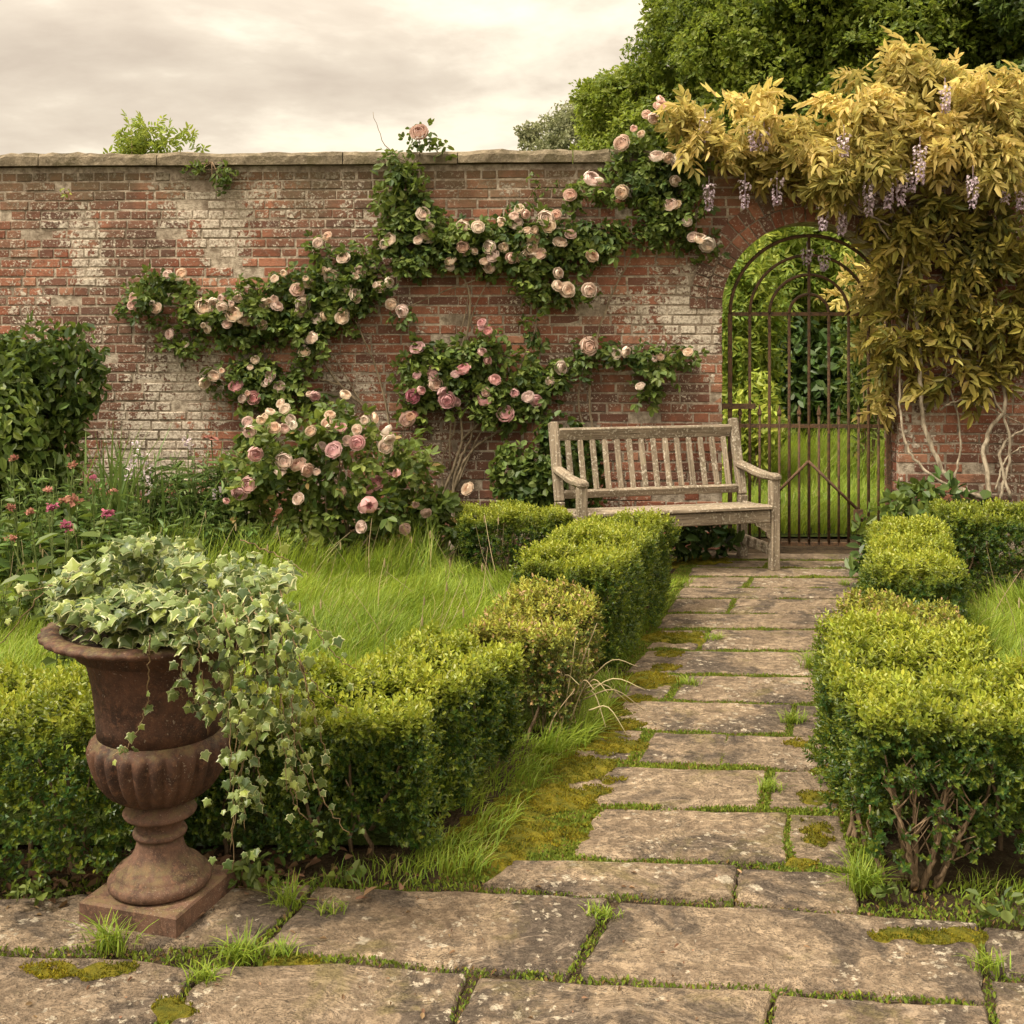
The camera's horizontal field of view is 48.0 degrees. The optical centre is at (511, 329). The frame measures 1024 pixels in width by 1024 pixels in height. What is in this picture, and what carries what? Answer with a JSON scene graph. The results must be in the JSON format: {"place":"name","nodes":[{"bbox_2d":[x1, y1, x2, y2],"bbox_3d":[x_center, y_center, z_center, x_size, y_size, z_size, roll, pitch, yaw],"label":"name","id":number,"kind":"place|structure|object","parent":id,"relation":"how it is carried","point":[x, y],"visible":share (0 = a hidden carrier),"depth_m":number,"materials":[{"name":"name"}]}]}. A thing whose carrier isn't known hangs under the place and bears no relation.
{"place":"outdoors","nodes":[
{"label":"outdoors","id":0,"kind":"place"},
{"bbox_2d":[0,539,558,844],"bbox_3d":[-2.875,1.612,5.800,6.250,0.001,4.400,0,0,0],"label":"lawn","id":1,"kind":"structure","parent":0,"point":[383,838],"depth_m":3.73,"materials":[{"name":"green plant"}]},
{"bbox_2d":[0,503,81,672],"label":"flowering perennial","id":2,"kind":"object","parent":1,"relation":"on","point":[32,579],"visible":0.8,"depth_m":5.17,"materials":[{"name":"green plant"}]},
{"bbox_2d":[0,310,111,528],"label":"shrub","id":3,"kind":"object","parent":1,"relation":"on","point":[42,407],"visible":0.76,"depth_m":7.78,"materials":[{"name":"green plant"}]},
{"bbox_2d":[1,454,118,611],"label":"flowering perennial","id":4,"kind":"object","parent":1,"relation":"on","point":[72,501],"visible":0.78,"depth_m":6.13,"materials":[{"name":"green plant"}]},
{"bbox_2d":[0,566,122,637],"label":"leafy perennial","id":5,"kind":"object","parent":1,"relation":"on","point":[24,603],"visible":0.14,"depth_m":5.99,"materials":[{"name":"green plant"}]},
{"bbox_2d":[0,458,135,567],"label":"feathery perennial","id":6,"kind":"object","parent":1,"relation":"on","point":[39,489],"visible":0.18,"depth_m":7.25,"materials":[{"name":"green plant"}]},
{"bbox_2d":[0,491,152,590],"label":"leafy perennial","id":7,"kind":"object","parent":1,"relation":"on","point":[6,563],"visible":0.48,"depth_m":6.88,"materials":[{"name":"green plant"}]},
{"bbox_2d":[11,421,236,549],"bbox_3d":[-2.514,1.087,7.734,1.452,1.037,1.041,0,0,-10],"label":"iris clump","id":8,"kind":"object","parent":1,"relation":"on","point":[120,504],"visible":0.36,"depth_m":7.53,"materials":[{"name":"green plant"}]},
{"bbox_2d":[124,434,222,552],"bbox_3d":[-2.205,1.139,7.499,0.650,0.922,0.097,0,0,0],"label":"flower spike","id":9,"kind":"object","parent":1,"relation":"on","point":[149,478],"visible":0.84,"depth_m":7.50,"materials":[{"name":"purple plant"}]},
{"bbox_2d":[82,441,305,553],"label":"feathery perennial","id":10,"kind":"object","parent":1,"relation":"on","point":[194,496],"visible":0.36,"depth_m":7.68,"materials":[{"name":"green plant"}]},
{"bbox_2d":[73,503,351,570],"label":"grassy perennial","id":11,"kind":"object","parent":1,"relation":"on","point":[209,532],"visible":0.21,"depth_m":7.34,"materials":[{"name":"green plant"}]},
{"bbox_2d":[0,497,458,580],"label":"lawn grass","id":12,"kind":"structure","parent":1,"relation":"on","point":[409,551],"depth_m":7.17,"materials":[{"name":"green plant"}]},
{"bbox_2d":[174,517,312,567],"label":"leafy perennial","id":13,"kind":"object","parent":1,"relation":"on","point":[273,527],"visible":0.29,"depth_m":7.37,"materials":[{"name":"green plant"}]},
{"bbox_2d":[216,390,464,563],"bbox_3d":[-1.137,1.002,7.566,1.670,1.252,0.914,0,0,0],"label":"rose bush","id":14,"kind":"object","parent":1,"relation":"on","point":[335,436],"visible":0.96,"depth_m":7.40,"materials":[{"name":"green plant"}]},
{"bbox_2d":[183,619,528,861],"bbox_3d":[-0.519,1.337,3.866,1.165,0.574,1.076,0,0,0],"label":"box hedge","id":15,"kind":"object","parent":1,"relation":"on","point":[408,706],"visible":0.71,"depth_m":3.58,"materials":[{"name":"green plant"}]},
{"bbox_2d":[350,528,491,569],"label":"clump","id":16,"kind":"object","parent":1,"relation":"on","point":[448,552],"visible":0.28,"depth_m":7.53,"materials":[{"name":"green plant"}]},
{"bbox_2d":[0,510,1023,670],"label":"seed stalks","id":17,"kind":"object","parent":1,"relation":"on","point":[446,589],"visible":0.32,"depth_m":6.22,"materials":[{"name":"green plant"}]},
{"bbox_2d":[0,0,669,154],"label":"sky","id":18,"kind":"structure","parent":0,"point":[251,76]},
{"bbox_2d":[0,553,1023,1023],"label":"stone path","id":19,"kind":"structure","parent":0,"point":[754,947],"depth_m":3.08,"materials":[{"name":"beige stone"}]},
{"bbox_2d":[6,877,65,905],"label":"weed","id":20,"kind":"object","parent":19,"relation":"on","point":[29,886],"visible":1,"depth_m":3.19,"materials":[{"name":"green plant"}]},
{"bbox_2d":[60,908,158,956],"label":"grass tuft","id":21,"kind":"object","parent":19,"relation":"on","point":[105,937],"visible":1,"depth_m":2.98,"materials":[{"name":"green plant"}]},
{"bbox_2d":[37,622,238,938],"bbox_3d":[-0.979,1.204,3.200,0.633,0.786,0.631,0,0,0],"label":"garden urn","id":22,"kind":"object","parent":19,"relation":"on","point":[161,780],"visible":0.72,"depth_m":3.06,"materials":[{"name":"stone"}]},
{"bbox_2d":[94,626,167,648],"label":"potting soil","id":23,"kind":"structure","parent":22,"relation":"in","point":[138,645],"depth_m":3.10,"materials":[{"name":"black soil"}]},
{"bbox_2d":[0,526,364,870],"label":"ivy plant","id":24,"kind":"object","parent":23,"relation":"on","point":[248,613],"visible":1,"depth_m":2.93,"materials":[{"name":"green plant"}]},
{"bbox_2d":[177,955,241,986],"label":"grass tuft","id":25,"kind":"object","parent":19,"relation":"on","point":[206,973],"visible":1,"depth_m":2.83,"materials":[{"name":"green plant"}]},
{"bbox_2d":[227,849,285,889],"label":"weed","id":26,"kind":"object","parent":19,"relation":"on","point":[252,873],"visible":0.95,"depth_m":3.27,"materials":[{"name":"green plant"}]},
{"bbox_2d":[251,868,320,913],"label":"grass tuft","id":27,"kind":"object","parent":19,"relation":"on","point":[286,893],"visible":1,"depth_m":3.21,"materials":[{"name":"green plant"}]},
{"bbox_2d":[304,895,348,917],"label":"grass tuft","id":28,"kind":"object","parent":19,"relation":"on","point":[330,910],"visible":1,"depth_m":3.16,"materials":[{"name":"green plant"}]},
{"bbox_2d":[327,859,366,884],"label":"weed","id":29,"kind":"object","parent":19,"relation":"on","point":[357,868],"visible":1,"depth_m":3.32,"materials":[{"name":"green plant"}]},
{"bbox_2d":[18,555,988,1023],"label":"moss","id":30,"kind":"object","parent":19,"relation":"on","point":[522,839],"visible":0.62,"depth_m":3.73,"materials":[{"name":"green plant"}]},
{"bbox_2d":[245,932,308,963],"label":"grass tuft","id":31,"kind":"object","parent":30,"relation":"on","point":[283,944],"visible":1,"depth_m":2.94,"materials":[{"name":"green plant"}]},
{"bbox_2d":[0,555,1023,1023],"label":"joint moss","id":32,"kind":"object","parent":19,"relation":"on","point":[646,735],"visible":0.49,"depth_m":3.45,"materials":[{"name":"green plant"}]},
{"bbox_2d":[867,881,909,901],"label":"weed","id":33,"kind":"object","parent":32,"relation":"on","point":[882,891],"visible":0.99,"depth_m":3.21,"materials":[{"name":"green plant"}]},
{"bbox_2d":[2,839,1023,1023],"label":"fallen leaves","id":34,"kind":"object","parent":19,"relation":"on","point":[92,876],"visible":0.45,"depth_m":3.33,"materials":[{"name":"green plant"}]},
{"bbox_2d":[577,899,624,924],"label":"grass tuft","id":35,"kind":"object","parent":19,"relation":"on","point":[605,913],"visible":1,"depth_m":3.14,"materials":[{"name":"green plant"}]},
{"bbox_2d":[548,418,781,570],"bbox_3d":[1.018,1.115,7.779,1.427,0.970,0.692,0,0,-15],"label":"garden bench","id":36,"kind":"object","parent":19,"relation":"on","point":[742,512],"visible":0.83,"depth_m":7.92,"materials":[{"name":"brown wood"}]},
{"bbox_2d":[676,674,705,686],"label":"grass tuft","id":37,"kind":"object","parent":19,"relation":"on","point":[692,682],"visible":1,"depth_m":5.19,"materials":[{"name":"green plant"}]},
{"bbox_2d":[703,632,726,640],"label":"grass tuft","id":38,"kind":"object","parent":19,"relation":"on","point":[714,636],"visible":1,"depth_m":5.93,"materials":[{"name":"green plant"}]},
{"bbox_2d":[753,772,792,793],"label":"grass tuft","id":39,"kind":"object","parent":19,"relation":"on","point":[766,785],"visible":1,"depth_m":4.00,"materials":[{"name":"green plant"}]},
{"bbox_2d":[776,708,809,724],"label":"grass tuft","id":40,"kind":"object","parent":19,"relation":"on","point":[789,719],"visible":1,"depth_m":4.69,"materials":[{"name":"green plant"}]},
{"bbox_2d":[786,648,824,668],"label":"grass tuft","id":41,"kind":"object","parent":19,"relation":"on","point":[808,665],"visible":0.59,"depth_m":5.45,"materials":[{"name":"green plant"}]},
{"bbox_2d":[838,578,850,585],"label":"grass tuft","id":42,"kind":"object","parent":19,"relation":"on","point":[845,582],"visible":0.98,"depth_m":7.21,"materials":[{"name":"green plant"}]},
{"bbox_2d":[955,941,1020,976],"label":"grass tuft","id":43,"kind":"object","parent":19,"relation":"on","point":[991,964],"visible":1,"depth_m":2.88,"materials":[{"name":"green plant"}]},
{"bbox_2d":[966,886,1023,925],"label":"weed","id":44,"kind":"object","parent":19,"relation":"on","point":[1007,915],"visible":1,"depth_m":3.09,"materials":[{"name":"green plant"}]},
{"bbox_2d":[0,537,1023,1023],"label":"ground","id":45,"kind":"structure","parent":0,"point":[996,857],"depth_m":3.49,"materials":[{"name":"soil"}]},
{"bbox_2d":[0,657,199,885],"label":"box hedge","id":46,"kind":"object","parent":45,"relation":"on","point":[51,699],"visible":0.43,"depth_m":3.24,"materials":[{"name":"green plant"}]},
{"bbox_2d":[201,435,218,467],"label":"poppy","id":47,"kind":"object","parent":45,"relation":"on","point":[211,438],"visible":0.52,"depth_m":8.09,"materials":[{"name":"pink plant"}]},
{"bbox_2d":[201,918,275,966],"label":"grass tuft","id":48,"kind":"object","parent":45,"relation":"on","point":[239,953],"visible":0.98,"depth_m":2.93,"materials":[{"name":"green plant"}]},
{"bbox_2d":[95,846,506,891],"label":"verge grass","id":49,"kind":"structure","parent":45,"relation":"on","point":[404,868],"depth_m":3.35,"materials":[{"name":"green plant"}]},
{"bbox_2d":[455,482,476,537],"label":"rose shoot","id":50,"kind":"object","parent":45,"relation":"on","point":[467,488],"visible":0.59,"depth_m":7.88,"materials":[{"name":"plant"}]},
{"bbox_2d":[0,146,1023,555],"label":"garden wall","id":51,"kind":"structure","parent":45,"relation":"on","point":[96,238],"depth_m":8.50,"materials":[{"name":"brick"}]},
{"bbox_2d":[60,188,71,197],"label":"wall weed","id":52,"kind":"object","parent":51,"relation":"attached to","point":[65,195],"depth_m":8.55,"materials":[{"name":"green plant"}]},
{"bbox_2d":[179,159,238,196],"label":"wall creeper","id":53,"kind":"object","parent":51,"relation":"attached to","point":[223,179],"depth_m":8.47,"materials":[{"name":"green plant"}]},
{"bbox_2d":[111,230,417,472],"bbox_3d":[-1.825,0.258,8.432,2.267,1.985,0.419,0,0,3],"label":"climbing rose","id":54,"kind":"object","parent":51,"relation":"attached to","point":[274,312],"visible":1,"depth_m":8.38,"materials":[{"name":"green plant"}]},
{"bbox_2d":[386,318,561,491],"bbox_3d":[-0.260,0.599,8.354,1.300,1.373,0.367,0,0,2],"label":"climbing rose","id":55,"kind":"object","parent":51,"relation":"attached to","point":[443,379],"visible":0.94,"depth_m":8.31,"materials":[{"name":"green plant"}]},
{"bbox_2d":[364,114,628,493],"bbox_3d":[-0.112,-0.170,8.350,1.918,2.841,0.429,0,0,0],"label":"climbing rose","id":56,"kind":"object","parent":51,"relation":"attached to","point":[530,248],"visible":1,"depth_m":8.30,"materials":[{"name":"green plant"}]},
{"bbox_2d":[526,171,557,207],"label":"wall weed","id":57,"kind":"object","parent":51,"relation":"attached to","point":[537,182],"depth_m":8.38,"materials":[{"name":"green plant"}]},
{"bbox_2d":[537,95,730,473],"bbox_3d":[0.876,-0.301,8.302,1.403,2.789,0.381,0,0,0],"label":"climbing rose","id":58,"kind":"object","parent":51,"relation":"attached to","point":[664,204],"visible":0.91,"depth_m":8.26,"materials":[{"name":"green plant"}]},
{"bbox_2d":[722,234,890,548],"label":"iron gate","id":59,"kind":"structure","parent":51,"relation":"attached to","point":[730,406],"depth_m":8.49,"materials":[{"name":"brown metal"}]},
{"bbox_2d":[651,25,1023,500],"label":"wisteria","id":60,"kind":"object","parent":51,"relation":"attached to","point":[883,131],"visible":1,"depth_m":8.06,"materials":[{"name":"yellow plant"}]},
{"bbox_2d":[451,498,575,573],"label":"box hedge","id":61,"kind":"object","parent":45,"relation":"on","point":[542,517],"visible":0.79,"depth_m":7.36,"materials":[{"name":"green plant"}]},
{"bbox_2d":[485,410,610,532],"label":"shrub","id":62,"kind":"object","parent":45,"relation":"on","point":[526,478],"visible":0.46,"depth_m":8.10,"materials":[{"name":"green plant"}]},
{"bbox_2d":[396,575,701,876],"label":"verge grass","id":63,"kind":"structure","parent":45,"relation":"on","point":[449,847],"depth_m":3.81,"materials":[{"name":"green plant"}]},
{"bbox_2d":[528,666,641,759],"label":"verge grass","id":64,"kind":"structure","parent":45,"relation":"on","point":[584,720],"depth_m":4.53,"materials":[{"name":"green plant"}]},
{"bbox_2d":[509,506,682,669],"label":"box hedge","id":65,"kind":"object","parent":45,"relation":"on","point":[610,557],"visible":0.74,"depth_m":5.66,"materials":[{"name":"green plant"}]},
{"bbox_2d":[658,525,744,561],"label":"ground plant","id":66,"kind":"object","parent":45,"relation":"on","point":[699,538],"visible":0.75,"depth_m":7.90,"materials":[{"name":"green plant"}]},
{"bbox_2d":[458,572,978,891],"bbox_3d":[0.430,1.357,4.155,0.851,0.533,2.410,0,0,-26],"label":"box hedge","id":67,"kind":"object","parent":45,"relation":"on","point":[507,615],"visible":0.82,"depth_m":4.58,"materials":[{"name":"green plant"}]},
{"bbox_2d":[517,616,644,738],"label":"dead stalks","id":68,"kind":"object","parent":67,"relation":"attached to","point":[589,681],"visible":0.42,"depth_m":4.51,"materials":[{"name":"plant"}]},
{"bbox_2d":[844,536,867,577],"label":"weed","id":69,"kind":"object","parent":45,"relation":"on","point":[851,564],"visible":0.27,"depth_m":7.32,"materials":[{"name":"green plant"}]},
{"bbox_2d":[811,841,907,897],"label":"grass tuft","id":70,"kind":"object","parent":45,"relation":"on","point":[864,882],"visible":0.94,"depth_m":3.29,"materials":[{"name":"green plant"}]},
{"bbox_2d":[857,587,875,860],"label":"verge grass","id":71,"kind":"structure","parent":45,"relation":"on","point":[861,849],"depth_m":3.51,"materials":[{"name":"green plant"}]},
{"bbox_2d":[851,477,959,552],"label":"ground plant","id":72,"kind":"object","parent":45,"relation":"on","point":[904,501],"visible":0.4,"depth_m":7.70,"materials":[{"name":"green plant"}]},
{"bbox_2d":[800,585,1023,891],"bbox_3d":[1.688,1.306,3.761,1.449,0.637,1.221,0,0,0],"label":"box hedge","id":73,"kind":"object","parent":45,"relation":"on","point":[964,703],"visible":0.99,"depth_m":3.44,"materials":[{"name":"green plant"}]},
{"bbox_2d":[850,511,976,648],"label":"box hedge","id":74,"kind":"object","parent":45,"relation":"on","point":[889,559],"visible":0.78,"depth_m":5.52,"materials":[{"name":"green plant"}]},
{"bbox_2d":[858,861,1023,901],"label":"verge grass","id":75,"kind":"structure","parent":45,"relation":"on","point":[984,883],"depth_m":3.29,"materials":[{"name":"green plant"}]},
{"bbox_2d":[903,465,1023,564],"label":"ground plant","id":76,"kind":"object","parent":45,"relation":"on","point":[954,491],"visible":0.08,"depth_m":7.83,"materials":[{"name":"green plant"}]},
{"bbox_2d":[722,402,885,536],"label":"meadow","id":77,"kind":"structure","parent":0,"point":[832,534],"depth_m":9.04,"materials":[{"name":"green plant"}]},
{"bbox_2d":[103,109,210,154],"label":"shrub","id":78,"kind":"object","parent":77,"relation":"on","point":[138,143],"visible":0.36,"depth_m":9.46,"materials":[{"name":"green plant"}]},
{"bbox_2d":[513,110,575,150],"bbox_3d":[1.470,-2.600,35.889,3.320,8.669,2.870,0,0,0],"label":"distant tree","id":79,"kind":"object","parent":77,"relation":"on","point":[526,133],"visible":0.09,"depth_m":35.63,"materials":[{"name":"green plant"}]},
{"bbox_2d":[533,100,592,157],"bbox_3d":[2.363,-2.376,30.010,4.146,8.201,3.716,0,0,0],"label":"distant tree","id":80,"kind":"object","parent":77,"relation":"on","point":[561,135],"visible":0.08,"depth_m":29.34,"materials":[{"name":"green plant"}]},
{"bbox_2d":[568,62,681,163],"bbox_3d":[2.447,-1.742,21.979,2.899,6.915,3.166,0,0,-45],"label":"young tree","id":81,"kind":"object","parent":77,"relation":"on","point":[611,105],"visible":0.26,"depth_m":21.21,"materials":[{"name":"green plant"}]},
{"bbox_2d":[722,367,787,492],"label":"shrub","id":82,"kind":"object","parent":77,"relation":"on","point":[762,386],"visible":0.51,"depth_m":10.88,"materials":[{"name":"green plant"}]},
{"bbox_2d":[722,231,803,449],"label":"shrub","id":83,"kind":"object","parent":77,"relation":"on","point":[752,274],"visible":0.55,"depth_m":11.36,"materials":[{"name":"green plant"}]},
{"bbox_2d":[722,226,864,419],"bbox_3d":[3.542,-0.326,15.050,4.030,4.106,3.579,0,0,0],"label":"young tree","id":84,"kind":"object","parent":77,"relation":"on","point":[794,247],"visible":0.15,"depth_m":13.70,"materials":[{"name":"green plant"}]},
{"bbox_2d":[619,0,1023,254],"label":"oak tree","id":85,"kind":"object","parent":77,"relation":"on","point":[802,48],"visible":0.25,"depth_m":17.67,"materials":[{"name":"green plant"}]},
{"bbox_2d":[767,307,884,445],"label":"shrub","id":86,"kind":"object","parent":77,"relation":"on","point":[818,371],"visible":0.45,"depth_m":13.29,"materials":[{"name":"green plant"}]},
{"bbox_2d":[814,247,885,355],"bbox_3d":[3.915,-0.003,11.606,1.600,3.251,1.337,0,0,0],"label":"wisteria","id":87,"kind":"object","parent":77,"relation":"on","point":[840,282],"visible":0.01,"depth_m":11.61,"materials":[{"name":"yellow plant"}]},
{"bbox_2d":[833,243,884,472],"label":"shrub","id":88,"kind":"object","parent":77,"relation":"on","point":[860,400],"visible":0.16,"depth_m":11.76,"materials":[{"name":"green plant"}]},
{"bbox_2d":[876,0,1023,84],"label":"oak tree","id":89,"kind":"object","parent":77,"relation":"on","point":[1012,8],"visible":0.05,"depth_m":15.64,"materials":[{"name":"green plant"}]},
{"bbox_2d":[722,413,885,484],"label":"meadow grass","id":90,"kind":"structure","parent":0,"point":[823,456],"depth_m":11.70,"materials":[{"name":"green plant"}]},
{"bbox_2d":[815,316,883,442],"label":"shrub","id":91,"kind":"object","parent":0,"point":[832,329],"depth_m":14.39,"materials":[{"name":"green plant"}]},
{"bbox_2d":[908,595,1023,823],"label":"lawn","id":92,"kind":"structure","parent":0,"point":[1010,817],"depth_m":3.82,"materials":[{"name":"green plant"}]},
{"bbox_2d":[925,497,1023,597],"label":"box hedge","id":93,"kind":"object","parent":92,"relation":"on","point":[961,524],"visible":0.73,"depth_m":6.76,"materials":[{"name":"green plant"}]},
{"bbox_2d":[961,574,1023,811],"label":"lawn grass","id":94,"kind":"structure","parent":0,"point":[1003,631],"depth_m":5.98,"materials":[{"name":"green plant"}]}
]}

